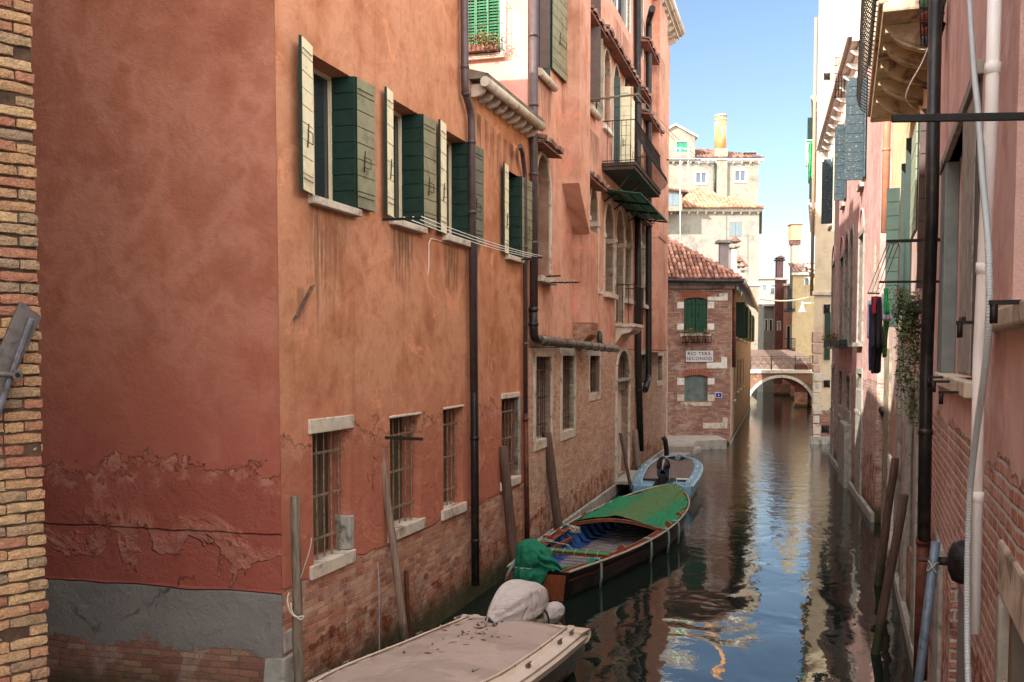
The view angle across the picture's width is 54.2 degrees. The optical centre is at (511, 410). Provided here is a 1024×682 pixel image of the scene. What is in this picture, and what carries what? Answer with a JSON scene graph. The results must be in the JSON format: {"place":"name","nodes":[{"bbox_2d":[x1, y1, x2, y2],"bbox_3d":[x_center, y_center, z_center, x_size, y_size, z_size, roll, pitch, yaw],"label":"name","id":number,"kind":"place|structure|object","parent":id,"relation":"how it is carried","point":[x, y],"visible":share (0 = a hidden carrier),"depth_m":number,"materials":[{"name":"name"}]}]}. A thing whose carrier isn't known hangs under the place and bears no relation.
{"place":"outdoors","nodes":[
{"label":"outdoors","id":0,"kind":"place"},
{"bbox_2d":[377,562,379,649],"bbox_3d":[-1.777,2.628,13.348,0.025,1.242,0.014,1,3,17],"label":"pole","id":1,"kind":"object","parent":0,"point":[378,603],"visible":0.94,"depth_m":13.34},
{"bbox_2d":[282,391,913,681],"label":"water","id":2,"kind":"structure","parent":0,"point":[764,570],"depth_m":17.93,"materials":[{"name":"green liquid"}]},
{"bbox_2d":[0,0,49,681],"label":"brick building","id":3,"kind":"structure","parent":2,"relation":"on","point":[24,606],"depth_m":6.74,"materials":[{"name":"brick"}]},
{"bbox_2d":[0,301,41,415],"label":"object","id":4,"kind":"object","parent":3,"relation":"attached to","point":[21,329],"depth_m":6.58,"materials":[{"name":"metal"}]},
{"bbox_2d":[29,0,545,681],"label":"orange house","id":5,"kind":"structure","parent":2,"relation":"in","point":[257,312],"depth_m":11.53,"materials":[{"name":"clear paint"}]},
{"bbox_2d":[308,414,355,579],"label":"window","id":6,"kind":"structure","parent":5,"relation":"in","point":[326,562],"depth_m":12.38,"materials":[{"name":"stone"}]},
{"bbox_2d":[298,35,375,216],"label":"window","id":7,"kind":"structure","parent":5,"relation":"in","point":[337,115],"depth_m":12.44,"materials":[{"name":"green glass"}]},
{"bbox_2d":[387,412,425,542],"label":"window","id":8,"kind":"structure","parent":5,"relation":"in","point":[410,525],"depth_m":14.53,"materials":[{"name":"stone"}]},
{"bbox_2d":[384,87,436,233],"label":"window","id":9,"kind":"structure","parent":5,"relation":"in","point":[410,140],"depth_m":14.52,"materials":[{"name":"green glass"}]},
{"bbox_2d":[441,404,466,520],"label":"window","id":10,"kind":"structure","parent":5,"relation":"in","point":[451,508],"depth_m":16.27,"materials":[{"name":"stone"}]},
{"bbox_2d":[438,119,483,247],"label":"window","id":11,"kind":"structure","parent":5,"relation":"in","point":[452,157],"depth_m":16.47,"materials":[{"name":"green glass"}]},
{"bbox_2d":[382,216,541,259],"bbox_3d":[-0.569,-2.736,16.204,0.564,0.106,6.216,1,3,17],"label":"clothes line","id":12,"kind":"object","parent":5,"relation":"attached to","point":[412,218],"visible":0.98,"depth_m":14.75,"materials":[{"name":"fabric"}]},
{"bbox_2d":[500,392,520,490],"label":"window","id":13,"kind":"structure","parent":5,"relation":"in","point":[516,480],"depth_m":19.49,"materials":[{"name":"stone"}]},
{"bbox_2d":[503,162,531,263],"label":"window","id":14,"kind":"structure","parent":5,"relation":"in","point":[513,190],"depth_m":19.26,"materials":[{"name":"green wood"}]},
{"bbox_2d":[290,495,303,681],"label":"mooring post","id":15,"kind":"object","parent":2,"relation":"in","point":[298,663],"visible":1,"depth_m":10.68,"materials":[{"name":"brown wood"}]},
{"bbox_2d":[287,592,303,619],"bbox_3d":[-2.314,2.081,10.625,0.209,0.273,0.100,2,4,25],"label":"rope","id":16,"kind":"object","parent":15,"relation":"attached to","point":[294,615],"visible":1,"depth_m":10.60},
{"bbox_2d":[382,450,408,641],"bbox_3d":[-1.547,2.387,13.638,0.529,3.720,0.119,0,3,0],"label":"mooring post","id":17,"kind":"object","parent":2,"relation":"in","point":[403,626],"visible":0.78,"depth_m":13.57,"materials":[{"name":"brown wood"}]},
{"bbox_2d":[404,570,411,638],"bbox_3d":[-1.465,3.236,14.296,0.143,1.941,0.073,0,3,0],"label":"metal stake","id":18,"kind":"object","parent":2,"relation":"in","point":[407,593],"visible":0.62,"depth_m":14.24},
{"bbox_2d":[307,614,590,681],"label":"beige motorboat","id":19,"kind":"object","parent":2,"relation":"on","point":[520,651],"visible":1,"depth_m":11.67,"materials":[{"name":"fabric"}]},
{"bbox_2d":[485,579,564,624],"bbox_3d":[0.158,2.750,13.598,0.512,0.945,1.559,3,5,45],"label":"outboard motor","id":20,"kind":"object","parent":19,"relation":"attached to","point":[516,600],"visible":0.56,"depth_m":13.34,"materials":[{"name":"beige fabric"}]},
{"bbox_2d":[499,446,517,562],"bbox_3d":[0.005,2.315,18.500,0.524,3.331,0.194,0,3,0],"label":"mooring post","id":21,"kind":"object","parent":2,"relation":"in","point":[511,532],"visible":0.66,"depth_m":18.40,"materials":[{"name":"brown wood"}]},
{"bbox_2d":[542,432,562,530],"bbox_3d":[0.963,2.125,21.901,0.601,3.331,0.212,0,3,0],"label":"mooring post","id":22,"kind":"object","parent":2,"relation":"in","point":[554,493],"visible":0.68,"depth_m":21.80,"materials":[{"name":"brown wood"}]},
{"bbox_2d":[468,0,685,539],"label":"pink palazzo","id":23,"kind":"structure","parent":2,"relation":"in","point":[598,365],"depth_m":25.35,"materials":[{"name":"paint"}]},
{"bbox_2d":[468,0,505,60],"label":"window","id":24,"kind":"structure","parent":23,"relation":"in","point":[488,14],"depth_m":20.06,"materials":[{"name":"wood"}]},
{"bbox_2d":[469,26,509,54],"bbox_3d":[-0.658,-7.336,19.897,1.213,0.555,0.381,1,3,20],"label":"window box","id":25,"kind":"object","parent":23,"relation":"attached to","point":[487,46],"visible":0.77,"depth_m":19.85,"materials":[{"name":"ceramic"}]},
{"bbox_2d":[533,348,553,450],"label":"window","id":26,"kind":"structure","parent":23,"relation":"in","point":[540,442],"depth_m":21.73,"materials":[{"name":"stone"}]},
{"bbox_2d":[538,151,557,285],"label":"window","id":27,"kind":"structure","parent":23,"relation":"in","point":[542,279],"depth_m":21.72,"materials":[{"name":"stone"}]},
{"bbox_2d":[538,0,566,91],"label":"window","id":28,"kind":"structure","parent":23,"relation":"in","point":[558,7],"depth_m":21.52,"materials":[{"name":"wood"}]},
{"bbox_2d":[546,275,579,284],"bbox_3d":[0.991,-2.743,21.040,0.898,0.178,0.536,0,3,0],"label":"drying rack","id":29,"kind":"object","parent":23,"relation":"attached to","point":[560,282],"visible":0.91,"depth_m":21.20,"materials":[{"name":"black metal"}]},
{"bbox_2d":[560,348,576,440],"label":"window","id":30,"kind":"structure","parent":23,"relation":"in","point":[565,352],"depth_m":24.03,"materials":[{"name":"stone"}]},
{"bbox_2d":[588,350,600,400],"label":"window","id":31,"kind":"structure","parent":23,"relation":"in","point":[595,395],"depth_m":27.10,"materials":[{"name":"stone"}]},
{"bbox_2d":[590,0,602,120],"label":"window","id":32,"kind":"structure","parent":23,"relation":"in","point":[596,43],"depth_m":25.31,"materials":[{"name":"stone"}]},
{"bbox_2d":[590,187,603,294],"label":"window","id":33,"kind":"structure","parent":23,"relation":"in","point":[594,224],"depth_m":26.99,"materials":[{"name":"stone"}]},
{"bbox_2d":[603,47,613,137],"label":"window","id":34,"kind":"structure","parent":23,"relation":"in","point":[605,72],"depth_m":28.32,"materials":[{"name":"white glass"}]},
{"bbox_2d":[603,199,618,299],"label":"window","id":35,"kind":"structure","parent":23,"relation":"in","point":[611,294],"depth_m":29.30,"materials":[{"name":"stone"}]},
{"bbox_2d":[614,206,625,322],"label":"window","id":36,"kind":"structure","parent":23,"relation":"in","point":[619,245],"depth_m":31.09,"materials":[{"name":"stone"}]},
{"bbox_2d":[612,62,630,161],"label":"window","id":37,"kind":"structure","parent":23,"relation":"in","point":[621,107],"depth_m":29.93,"materials":[{"name":"wood"}]},
{"bbox_2d":[612,0,630,33],"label":"window","id":38,"kind":"structure","parent":23,"relation":"in","point":[621,5],"depth_m":31.38,"materials":[{"name":"white glass"}]},
{"bbox_2d":[623,77,634,160],"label":"window","id":39,"kind":"structure","parent":23,"relation":"in","point":[632,101],"depth_m":31.99,"materials":[{"name":"wood"}]},
{"bbox_2d":[614,346,644,484],"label":"water door","id":40,"kind":"structure","parent":23,"relation":"in","point":[620,383],"depth_m":32.08,"materials":[{"name":"stone"}]},
{"bbox_2d":[624,211,634,304],"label":"window","id":41,"kind":"structure","parent":23,"relation":"in","point":[628,245],"depth_m":32.51,"materials":[{"name":"stone"}]},
{"bbox_2d":[605,189,667,222],"bbox_3d":[3.786,-6.091,30.058,1.171,0.317,6.510,1,3,16],"label":"awning","id":42,"kind":"object","parent":23,"relation":"attached to","point":[636,203],"visible":0.91,"depth_m":29.45,"materials":[{"name":"fabric"}]},
{"bbox_2d":[641,0,643,59],"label":"window","id":43,"kind":"structure","parent":23,"relation":"in","point":[642,55],"depth_m":34.27,"materials":[{"name":"white glass"}]},
{"bbox_2d":[641,223,647,308],"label":"window","id":44,"kind":"structure","parent":23,"relation":"in","point":[643,246],"depth_m":35.47,"materials":[{"name":"stone"}]},
{"bbox_2d":[590,93,700,160],"bbox_3d":[4.679,-8.933,32.555,1.461,1.521,16.048,1,3,16],"label":"washing pole","id":45,"kind":"object","parent":23,"relation":"attached to","point":[617,96],"visible":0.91,"depth_m":26.31,"materials":[{"name":"black metal"}]},
{"bbox_2d":[656,352,663,386],"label":"window","id":46,"kind":"structure","parent":23,"relation":"in","point":[659,382],"depth_m":39.84,"materials":[{"name":"beige stone"}]},
{"bbox_2d":[506,483,689,600],"bbox_3d":[2.342,2.646,21.786,2.319,1.000,10.009,1,3,24],"label":"wooden boat","id":47,"kind":"object","parent":2,"relation":"on","point":[615,545],"visible":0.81,"depth_m":20.41,"materials":[{"name":"black paint"}]},
{"bbox_2d":[504,539,562,584],"bbox_3d":[0.378,2.674,17.213,1.034,0.949,0.539,0,3,0],"label":"green motor cover","id":48,"kind":"object","parent":47,"relation":"on","point":[535,561],"visible":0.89,"depth_m":17.04,"materials":[{"name":"fabric"}]},
{"bbox_2d":[549,557,598,571],"bbox_3d":[1.130,2.756,17.685,1.250,0.187,0.307,-3,4,-40],"label":"green cloth","id":49,"kind":"object","parent":47,"relation":"on","point":[590,560],"visible":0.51,"depth_m":17.70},
{"bbox_2d":[575,482,687,527],"bbox_3d":[3.192,2.247,23.899,2.210,0.483,5.020,1,3,23],"label":"boat cover","id":50,"kind":"object","parent":47,"relation":"on","point":[659,506],"visible":0.99,"depth_m":23.52,"materials":[{"name":"fabric"}]},
{"bbox_2d":[619,433,632,492],"bbox_3d":[3.421,2.012,29.250,0.618,2.733,0.110,0,3,0],"label":"thin pole","id":51,"kind":"object","parent":2,"relation":"in","point":[625,462],"visible":0.74,"depth_m":29.18,"materials":[{"name":"brown wood"}]},
{"bbox_2d":[632,429,640,469],"bbox_3d":[4.223,1.885,33.520,0.487,2.518,0.237,0,3,0],"label":"mooring post","id":52,"kind":"object","parent":2,"relation":"in","point":[636,452],"visible":0.59,"depth_m":33.40,"materials":[{"name":"brown wood"}]},
{"bbox_2d":[661,436,668,455],"bbox_3d":[6.070,1.671,39.651,0.343,1.356,0.190,0,3,0],"label":"mooring post","id":53,"kind":"object","parent":2,"relation":"in","point":[665,445],"visible":0.58,"depth_m":39.56,"materials":[{"name":"brown wood"}]},
{"bbox_2d":[631,454,702,499],"bbox_3d":[4.981,1.882,31.431,1.992,1.511,6.991,1,3,13],"label":"light blue motorboat","id":54,"kind":"object","parent":2,"relation":"on","point":[664,469],"visible":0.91,"depth_m":29.74,"materials":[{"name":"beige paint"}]},
{"bbox_2d":[667,237,759,443],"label":"brick house","id":55,"kind":"structure","parent":2,"relation":"on","point":[703,293],"depth_m":46.91,"materials":[{"name":"red brick"}]},
{"bbox_2d":[681,291,710,332],"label":"window","id":56,"kind":"structure","parent":55,"relation":"in","point":[695,309],"depth_m":46.74,"materials":[{"name":"green wood"}]},
{"bbox_2d":[681,369,710,400],"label":"window","id":57,"kind":"structure","parent":55,"relation":"in","point":[695,386],"depth_m":47.00,"materials":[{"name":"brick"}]},
{"bbox_2d":[681,328,712,343],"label":"flower box","id":58,"kind":"object","parent":55,"relation":"attached to","point":[706,339],"visible":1,"depth_m":46.57,"materials":[{"name":"black metal"}]},
{"bbox_2d":[685,350,713,361],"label":"street sign","id":59,"kind":"object","parent":55,"relation":"attached to","point":[699,355],"visible":1,"depth_m":46.79,"materials":[{"name":"paint"}]},
{"bbox_2d":[715,240,732,268],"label":"chimney","id":60,"kind":"object","parent":55,"relation":"on","point":[723,259],"visible":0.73,"depth_m":50.64,"materials":[{"name":"paint"}]},
{"bbox_2d":[729,236,740,287],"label":"chimney","id":61,"kind":"object","parent":55,"relation":"on","point":[735,239],"visible":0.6,"depth_m":53.62,"materials":[{"name":"white stone"}]},
{"bbox_2d":[737,257,743,292],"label":"chimney","id":62,"kind":"object","parent":55,"relation":"on","point":[739,261],"visible":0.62,"depth_m":56.56,"materials":[{"name":"white stone"}]},
{"bbox_2d":[736,302,745,338],"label":"window","id":63,"kind":"structure","parent":55,"relation":"in","point":[740,306],"depth_m":49.70,"materials":[{"name":"wood"}]},
{"bbox_2d":[740,262,747,301],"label":"chimney","id":64,"kind":"object","parent":55,"relation":"on","point":[742,269],"visible":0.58,"depth_m":59.63,"materials":[{"name":"white stone"}]},
{"bbox_2d":[739,307,749,340],"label":"window","id":65,"kind":"structure","parent":55,"relation":"in","point":[747,311],"depth_m":54.98,"materials":[{"name":"wood"}]},
{"bbox_2d":[743,312,751,341],"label":"window","id":66,"kind":"structure","parent":55,"relation":"in","point":[750,326],"depth_m":60.71,"materials":[{"name":"wood"}]},
{"bbox_2d":[668,184,764,281],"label":"white house","id":67,"kind":"structure","parent":2,"relation":"on","point":[709,218],"depth_m":85.28,"materials":[{"name":"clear paint"}]},
{"bbox_2d":[669,188,688,213],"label":"dormer house","id":68,"kind":"structure","parent":67,"relation":"on","point":[674,199],"depth_m":83.14,"materials":[{"name":"paint"}]},
{"bbox_2d":[669,193,678,205],"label":"window","id":69,"kind":"structure","parent":68,"relation":"in","point":[673,197],"depth_m":83.13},
{"bbox_2d":[730,222,741,236],"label":"window","id":70,"kind":"structure","parent":67,"relation":"in","point":[735,227],"depth_m":85.26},
{"bbox_2d":[747,211,762,403],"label":"narrow white house","id":71,"kind":"structure","parent":2,"relation":"on","point":[754,287],"depth_m":84.36,"materials":[{"name":"paint"}]},
{"bbox_2d":[757,304,774,391],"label":"building","id":72,"kind":"structure","parent":2,"relation":"on","point":[766,327],"depth_m":111.77,"materials":[{"name":"beige stone"}]},
{"bbox_2d":[758,287,774,382],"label":"cream house","id":73,"kind":"structure","parent":2,"relation":"on","point":[772,290],"depth_m":117.41,"materials":[{"name":"paint"}]},
{"bbox_2d":[758,277,789,301],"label":"white annex","id":74,"kind":"object","parent":2,"relation":"on","point":[768,282],"visible":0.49,"depth_m":149.23,"materials":[{"name":"paint"}]},
{"bbox_2d":[773,278,788,394],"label":"red house","id":75,"kind":"structure","parent":2,"relation":"on","point":[778,331],"depth_m":103.66,"materials":[{"name":"paint"}]},
{"bbox_2d":[773,255,785,277],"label":"chimney","id":76,"kind":"object","parent":75,"relation":"on","point":[779,262],"visible":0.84,"depth_m":105.33,"materials":[{"name":"paint"}]},
{"bbox_2d":[750,350,812,406],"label":"stone bridge","id":77,"kind":"structure","parent":2,"relation":"in","point":[766,365],"depth_m":79.99,"materials":[{"name":"stone"}]},
{"bbox_2d":[782,283,791,394],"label":"pink annex","id":78,"kind":"object","parent":2,"relation":"on","point":[787,292],"visible":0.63,"depth_m":102.70,"materials":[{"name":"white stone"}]},
{"bbox_2d":[786,325,790,347],"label":"window","id":79,"kind":"structure","parent":78,"relation":"in","point":[788,327],"depth_m":102.80,"materials":[{"name":"white stone"}]},
{"bbox_2d":[786,286,791,309],"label":"window","id":80,"kind":"structure","parent":78,"relation":"in","point":[788,291],"depth_m":102.60,"materials":[{"name":"white stone"}]},
{"bbox_2d":[784,262,814,397],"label":"ochre house","id":81,"kind":"structure","parent":2,"relation":"on","point":[802,326],"depth_m":95.65,"materials":[{"name":"yellow paint"}]},
{"bbox_2d":[787,224,802,288],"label":"chimney","id":82,"kind":"object","parent":81,"relation":"on","point":[794,235],"visible":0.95,"depth_m":98.26,"materials":[{"name":"stone"}]},
{"bbox_2d":[793,363,811,406],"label":"canal wall","id":83,"kind":"structure","parent":2,"relation":"in","point":[800,396],"depth_m":80.49,"materials":[{"name":"brick"}]},
{"bbox_2d":[805,0,897,443],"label":"cream building","id":84,"kind":"structure","parent":2,"relation":"on","point":[839,20],"depth_m":46.69,"materials":[{"name":"beige paint"}]},
{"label":"clothes pole","id":85,"kind":"object","parent":84,"relation":"attached to","visible":0},
{"bbox_2d":[809,141,811,178],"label":"green towel","id":86,"kind":"object","parent":85,"relation":"hanging from","point":[810,159],"visible":0.73,"depth_m":51.34,"materials":[{"name":"fabric"}]},
{"bbox_2d":[816,31,892,522],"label":"pink house","id":87,"kind":"structure","parent":2,"relation":"on","point":[856,428],"depth_m":29.89,"materials":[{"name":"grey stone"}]},
{"bbox_2d":[827,245,835,348],"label":"window","id":88,"kind":"structure","parent":87,"relation":"in","point":[833,263],"depth_m":40.54,"materials":[{"name":"grey stone"}]},
{"bbox_2d":[829,364,834,411],"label":"window","id":89,"kind":"structure","parent":87,"relation":"in","point":[832,365],"depth_m":39.89,"materials":[{"name":"grey stone"}]},
{"bbox_2d":[822,330,846,346],"bbox_3d":[11.429,-2.552,35.301,0.656,0.602,8.198,1,3,13],"label":"window box","id":90,"kind":"object","parent":87,"relation":"attached to","point":[835,342],"visible":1,"depth_m":34.88,"materials":[{"name":"green plastic"}]},
{"bbox_2d":[834,236,843,347],"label":"window","id":91,"kind":"structure","parent":87,"relation":"in","point":[841,256],"depth_m":36.82,"materials":[{"name":"grey stone"}]},
{"bbox_2d":[836,366,842,417],"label":"window","id":92,"kind":"structure","parent":87,"relation":"in","point":[839,368],"depth_m":36.39,"materials":[{"name":"grey stone"}]},
{"bbox_2d":[839,230,848,347],"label":"window","id":93,"kind":"structure","parent":87,"relation":"in","point":[844,332],"depth_m":34.92,"materials":[{"name":"grey stone"}]},
{"bbox_2d":[845,371,850,410],"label":"window","id":94,"kind":"structure","parent":87,"relation":"in","point":[848,373],"depth_m":33.42,"materials":[{"name":"grey stone"}]},
{"bbox_2d":[843,224,854,347],"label":"window","id":95,"kind":"structure","parent":87,"relation":"in","point":[852,239],"depth_m":32.71,"materials":[{"name":"grey stone"}]},
{"bbox_2d":[852,208,864,346],"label":"window","id":96,"kind":"structure","parent":87,"relation":"in","point":[861,232],"depth_m":29.74,"materials":[{"name":"grey stone"}]},
{"bbox_2d":[854,368,862,414],"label":"window","id":97,"kind":"structure","parent":87,"relation":"in","point":[859,371],"depth_m":29.53,"materials":[{"name":"grey stone"}]},
{"bbox_2d":[874,458,898,585],"bbox_3d":[6.759,2.424,18.219,0.503,3.143,0.153,0,3,0],"label":"mooring post","id":98,"kind":"object","parent":2,"relation":"in","point":[884,537],"visible":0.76,"depth_m":18.15,"materials":[{"name":"brown wood"}]},
{"bbox_2d":[870,494,908,654],"bbox_3d":[5.221,2.696,14.049,0.625,3.066,0.129,0,3,0],"label":"mooring post","id":99,"kind":"object","parent":2,"relation":"in","point":[888,580],"visible":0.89,"depth_m":13.99,"materials":[{"name":"brown wood"}]},
{"bbox_2d":[856,0,934,681],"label":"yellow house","id":100,"kind":"structure","parent":2,"relation":"on","point":[899,51],"depth_m":15.61,"materials":[{"name":"paint"}]},
{"bbox_2d":[879,283,921,426],"bbox_3d":[5.351,-0.718,13.415,0.715,1.921,1.650,2,4,26],"label":"planter with ivy","id":101,"kind":"object","parent":100,"relation":"attached to","point":[912,312],"visible":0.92,"depth_m":13.49,"materials":[{"name":"green plant"}]},
{"bbox_2d":[905,378,918,546],"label":"window","id":102,"kind":"structure","parent":100,"relation":"in","point":[909,477],"depth_m":15.60,"materials":[{"name":"grey stone"}]},
{"bbox_2d":[913,0,1023,681],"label":"red building","id":103,"kind":"structure","parent":2,"relation":"in","point":[971,458],"depth_m":6.30,"materials":[{"name":"stone"}]},
{"bbox_2d":[868,304,871,370],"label":"jeans","id":104,"kind":"object","parent":103,"relation":"hanging from","point":[869,355],"visible":0.41,"depth_m":11.45,"materials":[{"name":"fabric"}]},
{"bbox_2d":[871,348,882,373],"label":"trousers","id":105,"kind":"object","parent":103,"relation":"hanging from","point":[876,361],"visible":0.83,"depth_m":11.16,"materials":[{"name":"fabric"}]},
{"bbox_2d":[882,320,889,357],"bbox_3d":[4.234,-0.825,11.371,0.074,0.446,0.110,3,4,39],"label":"green shirt","id":106,"kind":"object","parent":103,"relation":"hanging from","point":[885,333],"visible":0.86,"depth_m":11.34,"materials":[{"name":"fabric"}]},
{"bbox_2d":[867,238,939,293],"bbox_3d":[6.084,-2.007,16.572,0.598,0.628,12.295,1,3,17],"label":"washing line frame","id":107,"kind":"object","parent":103,"relation":"attached to","point":[898,241],"visible":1,"depth_m":10.90,"materials":[{"name":"black metal"}]},
{"bbox_2d":[867,300,870,337],"bbox_3d":[4.237,-1.083,11.861,0.074,0.454,0.104,0,3,0],"label":"towel","id":108,"kind":"object","parent":107,"relation":"hanging from","point":[868,302],"visible":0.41,"depth_m":11.83,"materials":[{"name":"fabric"}]},
{"bbox_2d":[870,297,883,348],"bbox_3d":[4.037,-0.972,11.064,0.142,0.577,0.108,0,3,0],"label":"shirt","id":109,"kind":"object","parent":107,"relation":"hanging from","point":[876,336],"visible":1,"depth_m":11.04,"materials":[{"name":"fabric"}]},
{"bbox_2d":[883,288,889,314],"bbox_3d":[4.098,-1.194,10.953,0.079,0.290,0.098,0,3,0],"label":"green cloth","id":110,"kind":"object","parent":107,"relation":"hanging from","point":[886,308],"visible":1,"depth_m":10.93,"materials":[{"name":"fabric"}]},
{"bbox_2d":[881,293,892,320],"bbox_3d":[4.211,-1.165,11.254,0.126,0.315,0.107,0,3,0],"label":"blouse","id":111,"kind":"object","parent":107,"relation":"hanging from","point":[887,317],"visible":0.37,"depth_m":11.23,"materials":[{"name":"fabric"}]},
{"bbox_2d":[905,47,927,113],"bbox_3d":[4.276,-3.514,10.538,0.444,0.751,0.099,-3,4,-43],"label":"cable","id":112,"kind":"object","parent":103,"relation":"hanging from","point":[915,110],"visible":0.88,"depth_m":10.48,"materials":[{"name":"plastic"}]},
{"bbox_2d":[918,0,946,46],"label":"hanging flower pots","id":113,"kind":"object","parent":103,"relation":"attached to","point":[923,10],"visible":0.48,"depth_m":10.78,"materials":[{"name":"black metal"}]},
{"bbox_2d":[918,540,964,583],"bbox_3d":[2.866,0.995,6.619,0.340,0.294,0.280,1,3,20],"label":"iron fender","id":114,"kind":"object","parent":103,"relation":"attached to","point":[955,567],"visible":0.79,"depth_m":6.52,"materials":[{"name":"metal"}]},
{"bbox_2d":[914,541,940,681],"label":"blue grey pole","id":115,"kind":"object","parent":114,"relation":"attached to","point":[932,567],"visible":1,"depth_m":6.61,"materials":[{"name":"paint"}]},
{"bbox_2d":[891,112,1023,122],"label":"iron bracket","id":116,"kind":"object","parent":103,"relation":"attached to","point":[963,117],"visible":1,"depth_m":4.83,"materials":[{"name":"metal"}]},
{"bbox_2d":[932,59,983,398],"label":"window","id":117,"kind":"structure","parent":103,"relation":"in","point":[960,187],"depth_m":8.79,"materials":[{"name":"stone"}]},
{"bbox_2d":[956,584,964,681],"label":"pipe","id":118,"kind":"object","parent":103,"relation":"in","point":[960,675],"depth_m":8.53,"materials":[{"name":"metal"}]},
{"bbox_2d":[984,300,1023,332],"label":"window","id":119,"kind":"structure","parent":103,"relation":"in","point":[1010,317],"depth_m":4.63,"materials":[{"name":"stone"}]},
{"bbox_2d":[993,538,1023,681],"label":"window","id":120,"kind":"structure","parent":103,"relation":"in","point":[1009,572],"depth_m":5.16,"materials":[{"name":"stone"}]},
{"bbox_2d":[674,147,686,243],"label":"aerial","id":121,"kind":"object","parent":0,"point":[680,148],"visible":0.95,"depth_m":78.13,"materials":[{"name":"white paint"}]},
{"bbox_2d":[669,123,697,162],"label":"attic house","id":122,"kind":"structure","parent":0,"point":[685,137],"depth_m":95.52,"materials":[{"name":"beige paint"}]},
{"bbox_2d":[676,141,687,151],"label":"window","id":123,"kind":"structure","parent":122,"relation":"in","point":[682,144],"depth_m":95.61,"materials":[{"name":"green paint"}]},
{"bbox_2d":[663,435,726,455],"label":"quay","id":124,"kind":"structure","parent":0,"point":[682,443],"depth_m":44.45,"materials":[{"name":"stone"}]},
{"bbox_2d":[660,446,700,459],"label":"quay step","id":125,"kind":"object","parent":124,"relation":"attached to","point":[697,449],"visible":0.04,"depth_m":41.20,"materials":[{"name":"stone"}]},
{"bbox_2d":[669,114,764,203],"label":"house","id":126,"kind":"structure","parent":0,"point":[721,175],"depth_m":95.85,"materials":[{"name":"beige paint"}]},
{"bbox_2d":[694,170,707,184],"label":"window","id":127,"kind":"structure","parent":126,"relation":"in","point":[700,176],"depth_m":95.91,"materials":[{"name":"white glass"}]},
{"bbox_2d":[733,168,747,182],"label":"window","id":128,"kind":"structure","parent":126,"relation":"in","point":[738,173],"depth_m":95.89,"materials":[{"name":"white glass"}]},
{"bbox_2d":[669,0,818,282],"label":"sky","id":129,"kind":"structure","parent":0,"point":[751,62],"materials":[{"name":"blue"}]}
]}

